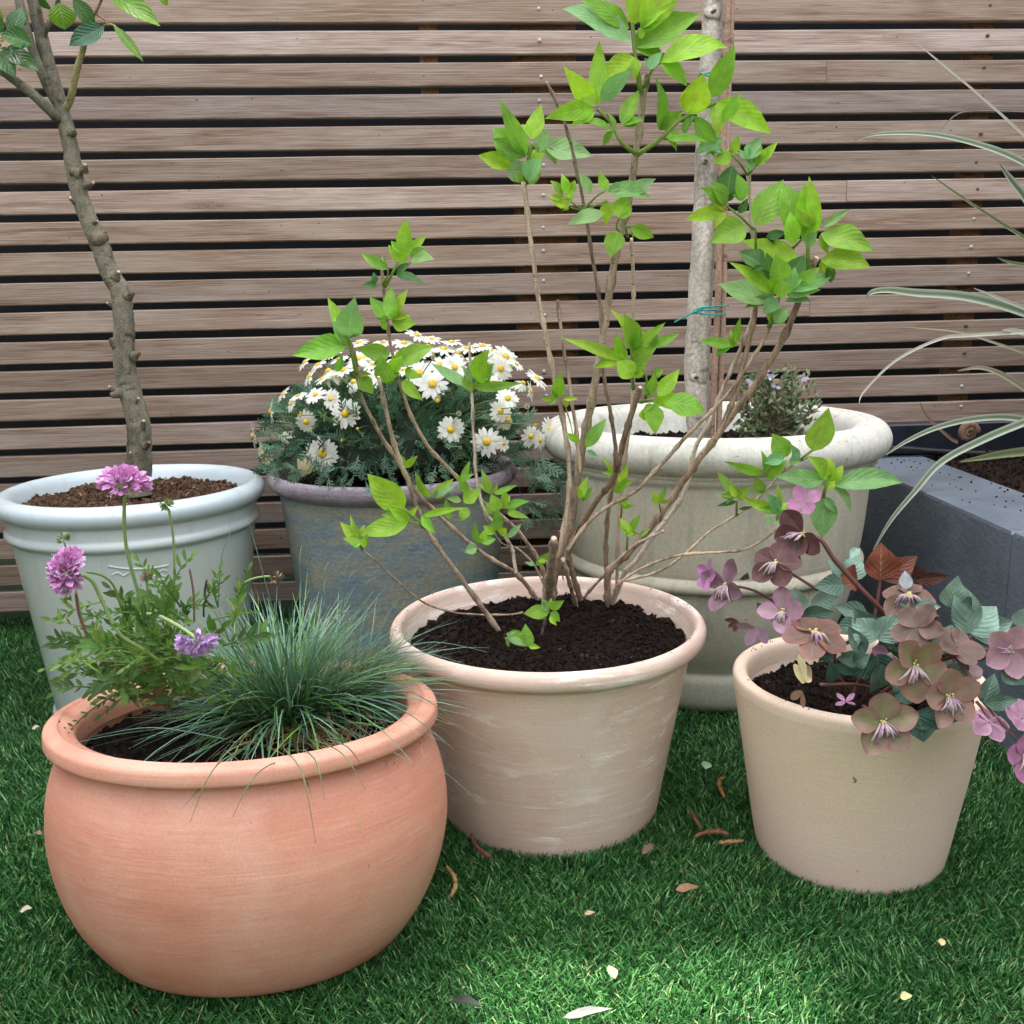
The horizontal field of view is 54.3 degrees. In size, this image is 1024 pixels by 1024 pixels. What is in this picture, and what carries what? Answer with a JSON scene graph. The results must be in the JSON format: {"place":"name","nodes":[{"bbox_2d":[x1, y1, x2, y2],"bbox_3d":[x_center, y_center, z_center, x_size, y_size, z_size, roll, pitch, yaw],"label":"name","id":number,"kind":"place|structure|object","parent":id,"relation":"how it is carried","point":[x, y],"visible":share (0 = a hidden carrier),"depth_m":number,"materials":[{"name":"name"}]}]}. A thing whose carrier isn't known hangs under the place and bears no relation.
{"place":"outdoors","nodes":[
{"label":"outdoors","id":0,"kind":"place"},
{"bbox_2d":[0,23,1023,553],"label":"house wall","id":1,"kind":"structure","parent":0,"point":[426,213],"depth_m":3.03,"materials":[{"name":"brown wood"}]},
{"bbox_2d":[0,553,1023,1023],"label":"lawn","id":2,"kind":"structure","parent":0,"point":[286,605],"depth_m":1.29,"materials":[{"name":"green plant"}]},
{"bbox_2d":[20,905,31,911],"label":"fallen leaf","id":3,"kind":"object","parent":2,"relation":"on","point":[24,908],"visible":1,"depth_m":1.31,"materials":[{"name":"beige plant"}]},
{"bbox_2d":[0,464,264,713],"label":"glazed pot","id":4,"kind":"object","parent":2,"relation":"on","point":[204,524],"visible":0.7,"depth_m":1.83,"materials":[{"name":"white ceramic"}]},
{"bbox_2d":[22,475,237,507],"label":"bark mulch","id":5,"kind":"object","parent":4,"relation":"in","point":[91,495],"visible":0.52,"depth_m":2.00,"materials":[{"name":"brown wood"}]},
{"bbox_2d":[0,0,167,498],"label":"young tree","id":6,"kind":"object","parent":5,"relation":"on","point":[18,37],"visible":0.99,"depth_m":1.79,"materials":[{"name":"brown plant"}]},
{"bbox_2d":[41,660,446,997],"bbox_3d":[-0.332,0.395,1.281,0.499,0.311,0.412,-1,9,0],"label":"terracotta bowl","id":7,"kind":"object","parent":2,"relation":"on","point":[213,898],"visible":0.81,"depth_m":1.11,"materials":[{"name":"orange ceramic"}]},
{"bbox_2d":[85,694,400,762],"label":"potting soil","id":8,"kind":"structure","parent":7,"relation":"in","point":[122,748],"depth_m":1.25,"materials":[{"name":"black soil"}]},
{"bbox_2d":[37,463,284,729],"bbox_3d":[-0.429,0.108,1.200,0.313,0.354,0.263,-1,12,0],"label":"scabious plant","id":9,"kind":"object","parent":8,"relation":"on","point":[166,647],"visible":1,"depth_m":1.17,"materials":[{"name":"green plant"}]},
{"bbox_2d":[70,520,493,843],"bbox_3d":[-0.283,0.201,1.239,0.534,0.397,0.491,-1,12,0],"label":"fescue tuft","id":10,"kind":"object","parent":7,"relation":"in","point":[292,693],"visible":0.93,"depth_m":1.25,"materials":[{"name":"green plant"}]},
{"bbox_2d":[267,454,516,676],"bbox_3d":[-0.243,0.130,2.133,0.516,0.466,0.514,-1,12,0],"label":"weathered pot","id":11,"kind":"object","parent":2,"relation":"on","point":[409,557],"visible":0.4,"depth_m":1.92,"materials":[{"name":"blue ceramic"}]},
{"bbox_2d":[298,468,491,486],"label":"potting soil","id":12,"kind":"structure","parent":11,"relation":"in","point":[359,482],"depth_m":2.12,"materials":[{"name":"brown soil"}]},
{"bbox_2d":[249,330,581,535],"bbox_3d":[-0.206,-0.163,2.002,0.674,0.398,0.471,-1,12,0],"label":"daisy bush","id":13,"kind":"object","parent":12,"relation":"on","point":[336,435],"visible":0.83,"depth_m":1.92,"materials":[{"name":"green plant"}]},
{"bbox_2d":[445,864,458,897],"bbox_3d":[-0.081,0.502,1.359,0.016,0.010,0.076,-3,12,-8],"label":"catkin","id":14,"kind":"object","parent":2,"relation":"on","point":[454,888],"visible":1,"depth_m":1.36,"materials":[{"name":"brown plant"}]},
{"bbox_2d":[450,993,481,1006],"bbox_3d":[-0.052,0.546,1.106,0.044,0.013,0.015,7,15,33],"label":"fallen leaf","id":15,"kind":"object","parent":2,"relation":"on","point":[465,999],"visible":1,"depth_m":1.11,"materials":[{"name":"grey plant"}]},
{"bbox_2d":[470,833,492,858],"bbox_3d":[-0.049,0.479,1.432,0.014,0.010,0.074,-7,14,-26],"label":"catkin","id":16,"kind":"object","parent":2,"relation":"on","point":[478,848],"visible":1,"depth_m":1.42,"materials":[{"name":"brown plant"}]},
{"bbox_2d":[0,578,1013,1022],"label":"soil crumbs","id":17,"kind":"object","parent":2,"relation":"on","point":[580,860],"visible":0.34,"depth_m":1.27,"materials":[{"name":"brown soil"}]},
{"bbox_2d":[0,0,1023,611],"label":"slatted fence","id":18,"kind":"object","parent":2,"relation":"on","point":[540,42],"visible":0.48,"depth_m":2.37,"materials":[{"name":"wood"}]},
{"bbox_2d":[390,576,705,859],"bbox_3d":[0.058,0.319,1.577,0.485,0.318,0.485,-1,12,0],"label":"flared pot","id":19,"kind":"object","parent":2,"relation":"on","point":[572,761],"visible":0.84,"depth_m":1.41,"materials":[{"name":"beige ceramic"}]},
{"bbox_2d":[411,592,685,671],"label":"potting soil","id":20,"kind":"structure","parent":19,"relation":"in","point":[586,634],"depth_m":1.54,"materials":[{"name":"brown soil"}]},
{"bbox_2d":[292,0,901,648],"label":"budding shrub","id":21,"kind":"object","parent":20,"relation":"on","point":[772,260],"visible":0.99,"depth_m":1.40,"materials":[{"name":"green plant"}]},
{"bbox_2d":[563,1006,611,1018],"bbox_3d":[0.083,0.548,1.092,0.055,0.008,0.012,-1,12,0],"label":"fallen leaf","id":22,"kind":"object","parent":2,"relation":"on","point":[582,1012],"visible":1,"depth_m":1.09,"materials":[{"name":"white plant"}]},
{"bbox_2d":[584,910,593,914],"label":"fallen leaf","id":23,"kind":"object","parent":2,"relation":"on","point":[588,912],"visible":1,"depth_m":1.27,"materials":[{"name":"beige plant"}]},
{"bbox_2d":[607,965,617,977],"bbox_3d":[0.117,0.535,1.161,0.013,0.006,0.017,1,12,11],"label":"fallen leaf","id":24,"kind":"object","parent":2,"relation":"on","point":[612,971],"visible":1,"depth_m":1.16,"materials":[{"name":"beige plant"}]},
{"bbox_2d":[642,844,653,853],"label":"fallen leaf","id":25,"kind":"object","parent":2,"relation":"on","point":[647,848],"visible":1,"depth_m":1.41,"materials":[{"name":"brown plant"}]},
{"bbox_2d":[676,883,698,891],"bbox_3d":[0.233,0.498,1.322,0.032,0.006,0.014,-1,12,0],"label":"fallen leaf","id":26,"kind":"object","parent":2,"relation":"on","point":[684,887],"visible":1,"depth_m":1.32,"materials":[{"name":"orange plant"}]},
{"bbox_2d":[689,809,702,829],"bbox_3d":[0.276,0.463,1.505,0.009,0.009,0.058,-3,12,-7],"label":"catkin","id":27,"kind":"object","parent":2,"relation":"on","point":[695,819],"visible":1,"depth_m":1.50,"materials":[{"name":"brown plant"}]},
{"bbox_2d":[702,761,711,768],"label":"fallen leaf","id":28,"kind":"object","parent":2,"relation":"on","point":[705,765],"visible":1,"depth_m":1.66,"materials":[{"name":"plant"}]},
{"bbox_2d":[693,828,729,837],"bbox_3d":[0.291,0.471,1.466,0.055,0.010,0.018,-2,12,-5],"label":"catkin","id":29,"kind":"object","parent":2,"relation":"on","point":[707,831],"visible":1,"depth_m":1.47,"materials":[{"name":"brown plant"}]},
{"bbox_2d":[542,401,892,712],"bbox_3d":[0.417,0.074,2.115,0.704,0.552,0.703,-1,12,0],"label":"stone urn","id":30,"kind":"object","parent":2,"relation":"on","point":[861,440],"visible":0.48,"depth_m":1.84,"materials":[{"name":"beige stone"}]},
{"bbox_2d":[631,429,743,437],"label":"potting soil","id":31,"kind":"structure","parent":30,"relation":"in","point":[731,433],"depth_m":2.25,"materials":[{"name":"brown soil"}]},
{"bbox_2d":[684,0,723,437],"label":"staked tree","id":32,"kind":"object","parent":31,"relation":"on","point":[697,351],"visible":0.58,"depth_m":1.98,"materials":[{"name":"grey plant"}]},
{"bbox_2d":[674,305,728,322],"bbox_3d":[0.373,-0.397,1.997,0.109,0.034,0.084,-1,12,0],"label":"twine","id":33,"kind":"object","parent":32,"relation":"attached to","point":[695,311],"visible":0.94,"depth_m":1.96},
{"bbox_2d":[708,0,731,437],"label":"bamboo cane","id":34,"kind":"object","parent":31,"relation":"on","point":[726,42],"visible":0.6,"depth_m":1.96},
{"bbox_2d":[715,0,734,437],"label":"bamboo cane","id":35,"kind":"object","parent":31,"relation":"on","point":[721,369],"visible":0.53,"depth_m":1.97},
{"bbox_2d":[730,363,822,437],"bbox_3d":[0.559,-0.225,2.094,0.223,0.178,0.153,-1,12,0],"label":"shrub","id":36,"kind":"object","parent":31,"relation":"on","point":[770,413],"visible":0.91,"depth_m":2.07,"materials":[{"name":"green plant"}]},
{"bbox_2d":[716,776,725,797],"bbox_3d":[0.336,0.441,1.601,0.016,0.010,0.072,1,12,12],"label":"catkin","id":37,"kind":"object","parent":2,"relation":"on","point":[719,785],"visible":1,"depth_m":1.60,"materials":[{"name":"brown plant"}]},
{"bbox_2d":[719,838,743,844],"bbox_3d":[0.317,0.476,1.441,0.039,0.010,0.010,-1,12,0],"label":"catkin","id":38,"kind":"object","parent":2,"relation":"on","point":[729,841],"visible":1,"depth_m":1.44,"materials":[{"name":"brown plant"}]},
{"bbox_2d":[733,634,986,896],"bbox_3d":[0.489,0.361,1.436,0.343,0.278,0.343,-1,12,0],"label":"cream pot","id":39,"kind":"object","parent":2,"relation":"on","point":[833,803],"visible":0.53,"depth_m":1.31,"materials":[{"name":"ceramic"}]},
{"bbox_2d":[752,658,930,715],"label":"potting soil","id":40,"kind":"structure","parent":39,"relation":"in","point":[783,682],"depth_m":1.45,"materials":[{"name":"black soil"}]},
{"bbox_2d":[696,485,1023,782],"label":"hellebore","id":41,"kind":"object","parent":40,"relation":"on","point":[941,673],"visible":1,"depth_m":1.25,"materials":[{"name":"pink plant"}]},
{"bbox_2d":[900,991,912,999],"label":"fallen leaf","id":42,"kind":"object","parent":2,"relation":"on","point":[904,995],"visible":1,"depth_m":1.11,"materials":[{"name":"yellow plant"}]},
{"bbox_2d":[847,454,1023,752],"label":"raised bed","id":43,"kind":"object","parent":2,"relation":"on","point":[975,545],"visible":0.58,"depth_m":1.98,"materials":[{"name":"grey paint"}]},
{"bbox_2d":[879,449,1023,510],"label":"bed soil","id":44,"kind":"structure","parent":43,"relation":"on","point":[1008,472],"depth_m":2.34,"materials":[{"name":"brown soil"}]},
{"bbox_2d":[854,42,1023,549],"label":"sword leaf plant","id":45,"kind":"object","parent":44,"relation":"on","point":[1001,303],"visible":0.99,"depth_m":2.14,"materials":[{"name":"green plant"}]},
{"bbox_2d":[888,445,1000,456],"bbox_3d":[1.513,-0.169,2.533,1.371,0.042,0.018,-2,12,-4],"label":"irrigation pipe","id":46,"kind":"object","parent":44,"relation":"on","point":[924,450],"visible":0.38,"depth_m":2.49,"materials":[{"name":"black plastic"}]},
{"bbox_2d":[884,420,1023,455],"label":"edging board","id":47,"kind":"object","parent":43,"relation":"on","point":[902,431],"depth_m":2.51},
{"bbox_2d":[958,422,980,441],"bbox_3d":[1.070,-0.189,2.331,0.054,0.048,0.022,-3,12,-6],"label":"snail shell","id":48,"kind":"object","parent":47,"relation":"on","point":[972,428],"visible":0.98,"depth_m":2.32},
{"bbox_2d":[938,938,945,945],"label":"fallen leaf","id":49,"kind":"object","parent":2,"relation":"on","point":[941,941],"visible":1,"depth_m":1.20,"materials":[{"name":"beige plant"}]}
]}

